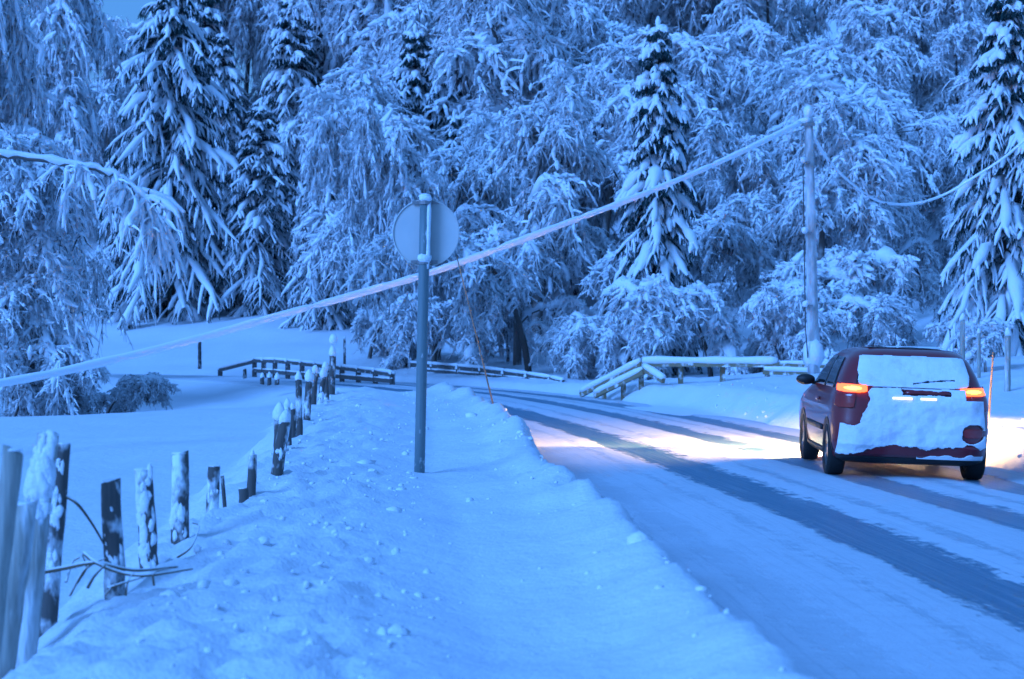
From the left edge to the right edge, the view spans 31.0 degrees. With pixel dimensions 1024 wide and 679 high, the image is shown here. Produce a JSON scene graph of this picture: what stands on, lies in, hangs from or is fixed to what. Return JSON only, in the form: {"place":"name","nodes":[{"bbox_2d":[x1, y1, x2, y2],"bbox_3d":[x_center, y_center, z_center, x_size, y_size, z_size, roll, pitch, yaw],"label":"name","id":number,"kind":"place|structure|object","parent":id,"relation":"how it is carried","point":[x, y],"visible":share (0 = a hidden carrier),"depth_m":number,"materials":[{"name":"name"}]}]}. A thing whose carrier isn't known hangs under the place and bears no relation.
{"place":"outdoors","nodes":[
{"label":"outdoors","id":0,"kind":"place"},
{"bbox_2d":[7,0,264,152],"label":"sky","id":1,"kind":"structure","parent":0,"point":[130,9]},
{"bbox_2d":[0,0,1023,678],"bbox_3d":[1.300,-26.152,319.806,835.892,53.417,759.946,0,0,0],"label":"ground","id":2,"kind":"structure","parent":0,"point":[560,618],"depth_m":10.98,"materials":[{"name":"snow"}]},
{"bbox_2d":[0,445,22,659],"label":"fence post","id":3,"kind":"object","parent":2,"relation":"on","point":[11,469],"visible":1,"depth_m":7.67,"materials":[{"name":"wood"}]},
{"bbox_2d":[0,501,37,678],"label":"fence post","id":4,"kind":"object","parent":2,"relation":"on","point":[25,521],"visible":0.83,"depth_m":8.11,"materials":[{"name":"wood"}]},
{"bbox_2d":[15,429,59,667],"bbox_3d":[-2.231,1.052,8.602,0.237,1.275,0.128,0,0,0],"label":"fence post","id":5,"kind":"object","parent":2,"relation":"on","point":[39,483],"visible":0.88,"depth_m":8.56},
{"bbox_2d":[0,122,107,416],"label":"birch tree","id":6,"kind":"object","parent":2,"relation":"on","point":[42,237],"visible":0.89,"depth_m":40.39,"materials":[{"name":"white plant"}]},
{"bbox_2d":[39,442,70,637],"bbox_3d":[-2.284,1.006,9.205,0.161,0.983,0.092,0,0,0],"label":"fence post","id":7,"kind":"object","parent":2,"relation":"on","point":[50,603],"visible":0.68,"depth_m":9.17,"materials":[{"name":"wood"}]},
{"bbox_2d":[66,495,102,543],"bbox_3d":[-2.142,0.912,9.283,0.075,0.303,0.282,0,1,43],"label":"fence wire","id":8,"kind":"object","parent":7,"relation":"attached to","point":[74,501],"visible":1,"depth_m":9.25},
{"bbox_2d":[3,350,110,416],"bbox_3d":[-10.247,1.182,41.017,2.803,2.068,1.618,0,0,12],"label":"frosted bush","id":9,"kind":"object","parent":2,"relation":"on","point":[87,380],"visible":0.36,"depth_m":40.73,"materials":[{"name":"white wood"}]},
{"bbox_2d":[3,0,139,360],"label":"birch tree","id":10,"kind":"object","parent":2,"relation":"on","point":[75,26],"visible":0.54,"depth_m":59.94,"materials":[{"name":"white plant"}]},
{"bbox_2d":[54,373,101,414],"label":"frosted bush","id":11,"kind":"object","parent":2,"relation":"on","point":[85,402],"visible":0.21,"depth_m":42.47,"materials":[{"name":"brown wood"}]},
{"bbox_2d":[80,151,105,244],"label":"birch tree","id":12,"kind":"object","parent":2,"relation":"on","point":[91,224],"visible":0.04,"depth_m":116.51,"materials":[{"name":"white plant"}]},
{"bbox_2d":[0,0,186,409],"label":"birch tree","id":13,"kind":"object","parent":2,"relation":"on","point":[134,208],"visible":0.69,"depth_m":37.28,"materials":[{"name":"white plant"}]},
{"bbox_2d":[68,10,141,251],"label":"birch tree","id":14,"kind":"object","parent":2,"relation":"on","point":[108,108],"visible":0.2,"depth_m":112.06,"materials":[{"name":"white plant"}]},
{"bbox_2d":[85,75,138,195],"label":"birch tree","id":15,"kind":"object","parent":2,"relation":"on","point":[100,149],"visible":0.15,"depth_m":112.64,"materials":[{"name":"white plant"}]},
{"bbox_2d":[101,478,125,599],"bbox_3d":[-2.032,1.067,9.406,0.133,0.721,0.114,0,0,0],"label":"fence post","id":16,"kind":"object","parent":2,"relation":"on","point":[112,535],"visible":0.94,"depth_m":9.36,"materials":[{"name":"wood"}]},
{"bbox_2d":[45,522,199,595],"bbox_3d":[-1.763,1.138,9.487,0.716,0.202,1.756,0,0,20],"label":"bramble","id":17,"kind":"object","parent":2,"relation":"on","point":[108,566],"visible":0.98,"depth_m":8.91,"materials":[{"name":"plant"}]},
{"bbox_2d":[87,216,158,320],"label":"spruce tree","id":18,"kind":"object","parent":2,"relation":"on","point":[110,241],"visible":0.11,"depth_m":91.36,"materials":[{"name":"white plant"}]},
{"bbox_2d":[93,372,181,413],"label":"frosted bush","id":19,"kind":"object","parent":2,"relation":"on","point":[149,388],"visible":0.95,"depth_m":43.77,"materials":[{"name":"white wood"}]},
{"bbox_2d":[134,463,158,568],"bbox_3d":[-1.959,1.047,9.907,0.145,0.771,0.110,0,0,0],"label":"fence post","id":20,"kind":"object","parent":2,"relation":"on","point":[146,524],"visible":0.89,"depth_m":9.86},
{"bbox_2d":[77,0,271,331],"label":"spruce tree","id":21,"kind":"object","parent":2,"relation":"on","point":[179,127],"visible":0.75,"depth_m":89.66,"materials":[{"name":"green plant"}]},
{"bbox_2d":[169,450,188,544],"bbox_3d":[-1.949,1.052,10.808,0.116,0.805,0.114,0,0,0],"label":"fence post","id":22,"kind":"object","parent":2,"relation":"on","point":[179,521],"visible":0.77,"depth_m":10.76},
{"bbox_2d":[90,0,268,175],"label":"birch tree","id":23,"kind":"object","parent":2,"relation":"on","point":[225,7],"visible":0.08,"depth_m":119.68,"materials":[{"name":"white plant"}]},
{"bbox_2d":[159,0,248,221],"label":"spruce tree","id":24,"kind":"object","parent":2,"relation":"on","point":[207,25],"visible":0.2,"depth_m":114.25,"materials":[{"name":"green plant"}]},
{"bbox_2d":[206,465,219,512],"bbox_3d":[-1.983,1.131,12.207,0.107,0.595,0.092,0,0,0],"label":"fence post","id":25,"kind":"object","parent":2,"relation":"on","point":[213,487],"visible":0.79,"depth_m":12.17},
{"bbox_2d":[190,27,257,230],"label":"spruce tree","id":26,"kind":"object","parent":2,"relation":"on","point":[221,41],"visible":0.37,"depth_m":113.63,"materials":[{"name":"white plant"}]},
{"bbox_2d":[215,23,267,143],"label":"birch tree","id":27,"kind":"object","parent":2,"relation":"on","point":[246,84],"visible":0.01,"depth_m":126.30,"materials":[{"name":"white plant"}]},
{"bbox_2d":[189,100,306,320],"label":"spruce tree","id":28,"kind":"object","parent":2,"relation":"on","point":[262,223],"visible":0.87,"depth_m":90.04,"materials":[{"name":"white plant"}]},
{"bbox_2d":[247,449,256,496],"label":"fence post","id":29,"kind":"object","parent":2,"relation":"on","point":[252,472],"visible":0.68,"depth_m":13.38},
{"bbox_2d":[272,401,284,446],"bbox_3d":[-2.335,0.892,18.509,0.133,0.543,0.134,0,0,0],"label":"fence post","id":30,"kind":"object","parent":2,"relation":"on","point":[279,409],"visible":0.41,"depth_m":18.47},
{"bbox_2d":[270,409,290,475],"bbox_3d":[-1.933,1.002,15.207,0.218,0.854,0.107,0,0,0],"label":"fence post","id":31,"kind":"object","parent":2,"relation":"on","point":[279,454],"visible":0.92,"depth_m":15.17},
{"bbox_2d":[238,1,323,128],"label":"birch tree","id":32,"kind":"object","parent":2,"relation":"on","point":[255,98],"visible":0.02,"depth_m":126.41,"materials":[{"name":"white plant"}]},
{"bbox_2d":[252,0,318,230],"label":"spruce tree","id":33,"kind":"object","parent":2,"relation":"on","point":[291,60],"visible":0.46,"depth_m":112.20,"materials":[{"name":"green plant"}]},
{"bbox_2d":[224,0,358,135],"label":"birch tree","id":34,"kind":"object","parent":2,"relation":"on","point":[269,16],"visible":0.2,"depth_m":117.69,"materials":[{"name":"white plant"}]},
{"bbox_2d":[295,370,302,436],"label":"fence post","id":35,"kind":"object","parent":2,"relation":"on","point":[298,401],"visible":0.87,"depth_m":21.97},
{"bbox_2d":[217,357,395,384],"bbox_3d":[-6.852,1.158,60.080,0.515,1.116,14.104,0,0,-30],"label":"wooden fence","id":36,"kind":"object","parent":2,"relation":"on","point":[341,376],"visible":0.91,"depth_m":59.61,"materials":[{"name":"brown wood"}]},
{"bbox_2d":[276,13,340,208],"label":"spruce tree","id":37,"kind":"object","parent":2,"relation":"on","point":[318,61],"visible":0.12,"depth_m":115.66,"materials":[{"name":"green plant"}]},
{"bbox_2d":[303,369,313,420],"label":"fence post","id":38,"kind":"object","parent":2,"relation":"on","point":[309,377],"visible":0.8,"depth_m":24.97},
{"bbox_2d":[311,365,317,404],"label":"fence post","id":39,"kind":"object","parent":2,"relation":"on","point":[314,386],"visible":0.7,"depth_m":28.97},
{"bbox_2d":[317,366,326,403],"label":"fence post","id":40,"kind":"object","parent":2,"relation":"on","point":[323,373],"visible":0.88,"depth_m":29.96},
{"bbox_2d":[278,181,368,330],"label":"spruce tree","id":41,"kind":"object","parent":2,"relation":"on","point":[329,317],"visible":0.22,"depth_m":83.29,"materials":[{"name":"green plant"}]},
{"bbox_2d":[329,334,336,394],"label":"fence post","id":42,"kind":"object","parent":2,"relation":"on","point":[332,354],"visible":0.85,"depth_m":34.95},
{"bbox_2d":[278,57,443,318],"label":"birch tree","id":43,"kind":"object","parent":2,"relation":"on","point":[328,236],"visible":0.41,"depth_m":83.77,"materials":[{"name":"white plant"}]},
{"bbox_2d":[252,0,511,128],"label":"birch tree","id":44,"kind":"object","parent":2,"relation":"on","point":[362,24],"visible":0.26,"depth_m":107.96,"materials":[{"name":"white plant"}]},
{"bbox_2d":[296,88,476,363],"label":"birch tree","id":45,"kind":"object","parent":2,"relation":"on","point":[376,172],"visible":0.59,"depth_m":65.65,"materials":[{"name":"white plant"}]},
{"bbox_2d":[350,23,443,308],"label":"spruce tree","id":46,"kind":"object","parent":2,"relation":"on","point":[409,71],"visible":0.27,"depth_m":91.56,"materials":[{"name":"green plant"}]},
{"bbox_2d":[376,319,427,369],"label":"frosted shrub","id":47,"kind":"object","parent":2,"relation":"on","point":[392,361],"visible":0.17,"depth_m":68.17,"materials":[{"name":"white wood"}]},
{"bbox_2d":[349,289,455,358],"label":"frosted shrub","id":48,"kind":"object","parent":2,"relation":"on","point":[360,323],"visible":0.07,"depth_m":72.13,"materials":[{"name":"white wood"}]},
{"bbox_2d":[392,193,458,472],"bbox_3d":[-0.784,0.065,16.608,0.612,2.762,0.161,0,0,5],"label":"road sign","id":49,"kind":"object","parent":2,"relation":"on","point":[425,232],"visible":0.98,"depth_m":16.59,"materials":[{"name":"metal"}]},
{"bbox_2d":[356,0,495,195],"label":"birch tree","id":50,"kind":"object","parent":2,"relation":"on","point":[425,6],"visible":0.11,"depth_m":102.24,"materials":[{"name":"white plant"}]},
{"bbox_2d":[374,292,497,372],"bbox_3d":[-2.603,0.010,63.615,4.043,3.268,3.128,0,0,17],"label":"frosted shrub","id":51,"kind":"object","parent":2,"relation":"on","point":[404,321],"visible":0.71,"depth_m":63.10,"materials":[{"name":"white wood"}]},
{"bbox_2d":[350,107,547,359],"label":"birch tree","id":52,"kind":"object","parent":2,"relation":"on","point":[458,168],"visible":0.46,"depth_m":70.54,"materials":[{"name":"white plant"}]},
{"bbox_2d":[426,28,474,141],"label":"spruce tree","id":53,"kind":"object","parent":2,"relation":"on","point":[439,91],"visible":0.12,"depth_m":91.08,"materials":[{"name":"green plant"}]},
{"bbox_2d":[337,226,566,372],"bbox_3d":[-1.613,-1.220,59.831,7.924,5.497,3.995,0,0,-36],"label":"birch tree","id":54,"kind":"object","parent":2,"relation":"on","point":[487,287],"visible":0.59,"depth_m":59.00,"materials":[{"name":"white plant"}]},
{"bbox_2d":[438,110,469,204],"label":"spruce tree","id":55,"kind":"object","parent":2,"relation":"on","point":[454,123],"visible":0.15,"depth_m":83.43,"materials":[{"name":"white plant"}]},
{"bbox_2d":[457,258,493,403],"bbox_3d":[-0.539,0.141,30.502,0.754,2.980,0.032,0,0,0],"label":"snow stake","id":56,"kind":"object","parent":2,"relation":"on","point":[476,336],"visible":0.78,"depth_m":30.49,"materials":[{"name":"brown wood"}]},
{"bbox_2d":[400,360,566,381],"bbox_3d":[-1.857,1.231,63.256,0.374,0.872,18.995,0,0,-21],"label":"guardrail","id":57,"kind":"object","parent":2,"relation":"on","point":[465,369],"visible":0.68,"depth_m":60.93,"materials":[{"name":"grey wood"}]},
{"bbox_2d":[414,0,617,305],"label":"birch tree","id":58,"kind":"object","parent":2,"relation":"on","point":[507,48],"visible":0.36,"depth_m":86.67,"materials":[{"name":"white plant"}]},
{"bbox_2d":[428,53,619,365],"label":"birch tree","id":59,"kind":"object","parent":2,"relation":"on","point":[525,145],"visible":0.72,"depth_m":65.62,"materials":[{"name":"white plant"}]},
{"bbox_2d":[467,89,636,333],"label":"birch tree","id":60,"kind":"object","parent":2,"relation":"on","point":[595,220],"visible":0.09,"depth_m":83.58,"materials":[{"name":"white plant"}]},
{"bbox_2d":[91,380,1023,678],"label":"snow clods","id":61,"kind":"object","parent":2,"relation":"on","point":[403,630],"visible":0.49,"depth_m":9.85,"materials":[{"name":"snow"}]},
{"bbox_2d":[488,0,638,293],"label":"birch tree","id":62,"kind":"object","parent":2,"relation":"on","point":[577,36],"visible":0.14,"depth_m":91.78,"materials":[{"name":"white plant"}]},
{"bbox_2d":[553,311,605,379],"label":"frosted shrub","id":63,"kind":"object","parent":2,"relation":"on","point":[578,338],"visible":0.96,"depth_m":56.82,"materials":[{"name":"white wood"}]},
{"bbox_2d":[518,1,747,240],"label":"birch tree","id":64,"kind":"object","parent":2,"relation":"on","point":[620,31],"visible":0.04,"depth_m":99.37,"materials":[{"name":"white plant"}]},
{"bbox_2d":[531,24,737,312],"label":"birch tree","id":65,"kind":"object","parent":2,"relation":"on","point":[698,58],"visible":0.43,"depth_m":80.03,"materials":[{"name":"white plant"}]},
{"bbox_2d":[587,0,694,166],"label":"birch tree","id":66,"kind":"object","parent":2,"relation":"on","point":[631,18],"visible":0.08,"depth_m":106.72,"materials":[{"name":"white plant"}]},
{"bbox_2d":[601,304,681,380],"bbox_3d":[3.835,0.230,54.869,1.932,2.790,3.346,0,0,-25],"label":"frosted shrub","id":67,"kind":"object","parent":2,"relation":"on","point":[641,352],"visible":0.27,"depth_m":54.15,"materials":[{"name":"white wood"}]},
{"bbox_2d":[528,210,783,374],"bbox_3d":[5.041,-1.441,61.330,9.127,5.756,4.601,0,0,-36],"label":"birch tree","id":68,"kind":"object","parent":2,"relation":"on","point":[716,237],"visible":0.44,"depth_m":61.08,"materials":[{"name":"white plant"}]},
{"bbox_2d":[596,301,726,377],"bbox_3d":[4.506,0.118,55.727,4.064,3.285,3.144,0,0,2],"label":"frosted shrub","id":69,"kind":"object","parent":2,"relation":"on","point":[614,355],"visible":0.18,"depth_m":55.09,"materials":[{"name":"white wood"}]},
{"bbox_2d":[610,16,713,377],"bbox_3d":[4.444,-3.416,56.899,3.382,13.148,3.787,0,0,22],"label":"spruce tree","id":70,"kind":"object","parent":2,"relation":"on","point":[660,217],"visible":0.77,"depth_m":56.52,"materials":[{"name":"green plant"}]},
{"bbox_2d":[598,273,750,376],"bbox_3d":[4.663,-0.083,51.903,4.402,3.558,3.406,0,0,-13],"label":"frosted shrub","id":71,"kind":"object","parent":2,"relation":"on","point":[658,308],"visible":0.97,"depth_m":51.30,"materials":[{"name":"white wood"}]},
{"bbox_2d":[579,356,827,400],"bbox_3d":[4.593,1.059,43.925,7.537,1.339,2.000,0,0,28],"label":"wooden railing","id":72,"kind":"object","parent":2,"relation":"on","point":[625,374],"visible":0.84,"depth_m":44.14,"materials":[{"name":"brown wood"}]},
{"bbox_2d":[643,0,767,144],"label":"birch tree","id":73,"kind":"object","parent":2,"relation":"on","point":[692,26],"visible":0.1,"depth_m":108.09,"materials":[{"name":"white plant"}]},
{"bbox_2d":[668,0,781,137],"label":"birch tree","id":74,"kind":"object","parent":2,"relation":"on","point":[772,17],"visible":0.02,"depth_m":123.82,"materials":[{"name":"white plant"}]},
{"bbox_2d":[676,121,777,306],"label":"birch tree","id":75,"kind":"object","parent":2,"relation":"on","point":[699,209],"visible":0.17,"depth_m":80.97,"materials":[{"name":"white plant"}]},
{"bbox_2d":[680,15,788,206],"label":"birch tree","id":76,"kind":"object","parent":2,"relation":"on","point":[763,39],"visible":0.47,"depth_m":92.14,"materials":[{"name":"white plant"}]},
{"bbox_2d":[686,115,798,340],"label":"birch tree","id":77,"kind":"object","parent":2,"relation":"on","point":[716,139],"visible":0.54,"depth_m":68.00,"materials":[{"name":"white plant"}]},
{"bbox_2d":[701,0,808,191],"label":"birch tree","id":78,"kind":"object","parent":2,"relation":"on","point":[734,11],"visible":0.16,"depth_m":104.81,"materials":[{"name":"white plant"}]},
{"bbox_2d":[745,317,804,372],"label":"frosted shrub","id":79,"kind":"object","parent":2,"relation":"on","point":[764,340],"visible":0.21,"depth_m":52.31,"materials":[{"name":"white wood"}]},
{"bbox_2d":[747,0,831,130],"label":"birch tree","id":80,"kind":"object","parent":2,"relation":"on","point":[799,32],"visible":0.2,"depth_m":124.54,"materials":[{"name":"white plant"}]},
{"bbox_2d":[737,279,858,360],"bbox_3d":[7.822,-0.179,50.450,3.549,2.960,2.050,0,0,36],"label":"frosted shrub","id":81,"kind":"object","parent":2,"relation":"on","point":[760,307],"visible":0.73,"depth_m":50.19,"materials":[{"name":"white wood"}]},
{"bbox_2d":[797,105,823,373],"bbox_3d":[6.786,-2.166,41.958,0.663,6.342,0.542,0,0,0],"label":"utility pole","id":82,"kind":"object","parent":2,"relation":"on","point":[813,353],"visible":0.98,"depth_m":41.88,"materials":[{"name":"wood"}]},
{"bbox_2d":[0,120,802,386],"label":"snow covered cable","id":83,"kind":"object","parent":82,"relation":"attached to","point":[112,359],"visible":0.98,"depth_m":30.34,"materials":[{"name":"snow"}]},
{"bbox_2d":[813,134,1023,205],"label":"thin snow cable","id":84,"kind":"object","parent":82,"relation":"hanging from","point":[839,172],"visible":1,"depth_m":45.68,"materials":[{"name":"snow"}]},
{"bbox_2d":[750,35,876,190],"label":"birch tree","id":85,"kind":"object","parent":2,"relation":"on","point":[842,51],"visible":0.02,"depth_m":97.49,"materials":[{"name":"white plant"}]},
{"bbox_2d":[730,35,929,257],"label":"birch tree","id":86,"kind":"object","parent":2,"relation":"on","point":[823,56],"visible":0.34,"depth_m":83.30,"materials":[{"name":"white plant"}]},
{"bbox_2d":[743,244,923,373],"bbox_3d":[9.039,-0.585,53.663,5.486,4.434,4.244,0,0,-27],"label":"frosted shrub","id":87,"kind":"object","parent":2,"relation":"on","point":[842,272],"visible":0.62,"depth_m":53.12,"materials":[{"name":"white wood"}]},
{"bbox_2d":[758,76,919,349],"bbox_3d":[9.801,-3.419,58.118,5.346,10.196,6.823,0,0,33],"label":"birch tree","id":88,"kind":"object","parent":2,"relation":"on","point":[846,201],"visible":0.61,"depth_m":58.06,"materials":[{"name":"white plant"}]},
{"bbox_2d":[769,128,913,334],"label":"birch tree","id":89,"kind":"object","parent":2,"relation":"on","point":[783,153],"visible":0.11,"depth_m":67.95,"materials":[{"name":"white plant"}]},
{"bbox_2d":[697,100,986,291],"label":"birch tree","id":90,"kind":"object","parent":2,"relation":"on","point":[943,131],"visible":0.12,"depth_m":76.64,"materials":[{"name":"white plant"}]},
{"bbox_2d":[763,0,929,154],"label":"birch tree","id":91,"kind":"object","parent":2,"relation":"on","point":[823,13],"visible":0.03,"depth_m":106.00,"materials":[{"name":"white plant"}]},
{"bbox_2d":[765,0,942,151],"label":"birch tree","id":92,"kind":"object","parent":2,"relation":"on","point":[894,55],"visible":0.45,"depth_m":95.07,"materials":[{"name":"white plant"}]},
{"bbox_2d":[826,292,920,347],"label":"frosted shrub","id":93,"kind":"object","parent":2,"relation":"on","point":[879,316],"visible":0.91,"depth_m":50.20,"materials":[{"name":"white wood"}]},
{"bbox_2d":[844,172,954,347],"bbox_3d":[13.031,-2.514,62.357,4.078,6.653,4.364,0,0,8],"label":"birch tree","id":94,"kind":"object","parent":2,"relation":"on","point":[922,248],"visible":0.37,"depth_m":62.06,"materials":[{"name":"white plant"}]},
{"bbox_2d":[882,110,969,269],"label":"birch tree","id":95,"kind":"object","parent":2,"relation":"on","point":[929,213],"visible":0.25,"depth_m":79.43,"materials":[{"name":"white plant"}]},
{"bbox_2d":[880,0,986,119],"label":"birch tree","id":96,"kind":"object","parent":2,"relation":"on","point":[937,14],"visible":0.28,"depth_m":103.03,"materials":[{"name":"white plant"}]},
{"bbox_2d":[921,306,956,351],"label":"frosted shrub","id":97,"kind":"object","parent":2,"relation":"on","point":[937,329],"visible":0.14,"depth_m":49.98,"materials":[{"name":"white wood"}]},
{"bbox_2d":[907,17,987,172],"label":"birch tree","id":98,"kind":"object","parent":2,"relation":"on","point":[952,45],"visible":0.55,"depth_m":95.16,"materials":[{"name":"white plant"}]},
{"bbox_2d":[938,190,981,305],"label":"birch tree","id":99,"kind":"object","parent":2,"relation":"on","point":[948,219],"visible":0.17,"depth_m":74.36,"materials":[{"name":"white plant"}]},
{"bbox_2d":[959,313,965,358],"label":"marker post","id":100,"kind":"object","parent":2,"relation":"on","point":[962,318],"visible":0.84,"depth_m":35.96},
{"bbox_2d":[944,0,1004,86],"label":"birch tree","id":101,"kind":"object","parent":2,"relation":"on","point":[979,15],"visible":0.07,"depth_m":110.58,"materials":[{"name":"white plant"}]},
{"bbox_2d":[935,64,1022,240],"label":"birch tree","id":102,"kind":"object","parent":2,"relation":"on","point":[970,103],"visible":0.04,"depth_m":81.52,"materials":[{"name":"white plant"}]},
{"bbox_2d":[977,328,980,377],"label":"marker post","id":103,"kind":"object","parent":2,"relation":"on","point":[978,353],"visible":0.98,"depth_m":37.97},
{"bbox_2d":[938,0,1023,356],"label":"spruce tree","id":104,"kind":"object","parent":2,"relation":"on","point":[990,284],"visible":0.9,"depth_m":47.43,"materials":[{"name":"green plant"}]},
{"bbox_2d":[952,316,1014,371],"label":"frosted shrub","id":105,"kind":"object","parent":2,"relation":"on","point":[991,329],"visible":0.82,"depth_m":40.33,"materials":[{"name":"white wood"}]},
{"bbox_2d":[1004,327,1011,391],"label":"marker post","id":106,"kind":"object","parent":2,"relation":"on","point":[1007,373],"visible":0.91,"depth_m":33.96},
{"bbox_2d":[107,374,1023,678],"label":"road","id":107,"kind":"structure","parent":0,"point":[857,570],"depth_m":15.33,"materials":[{"name":"snow"}]},
{"bbox_2d":[796,329,988,479],"bbox_3d":[4.644,0.737,22.796,2.168,1.725,3.918,2,0,3],"label":"car","id":108,"kind":"object","parent":107,"relation":"on","point":[916,405],"visible":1,"depth_m":20.99,"materials":[{"name":"red paint"}]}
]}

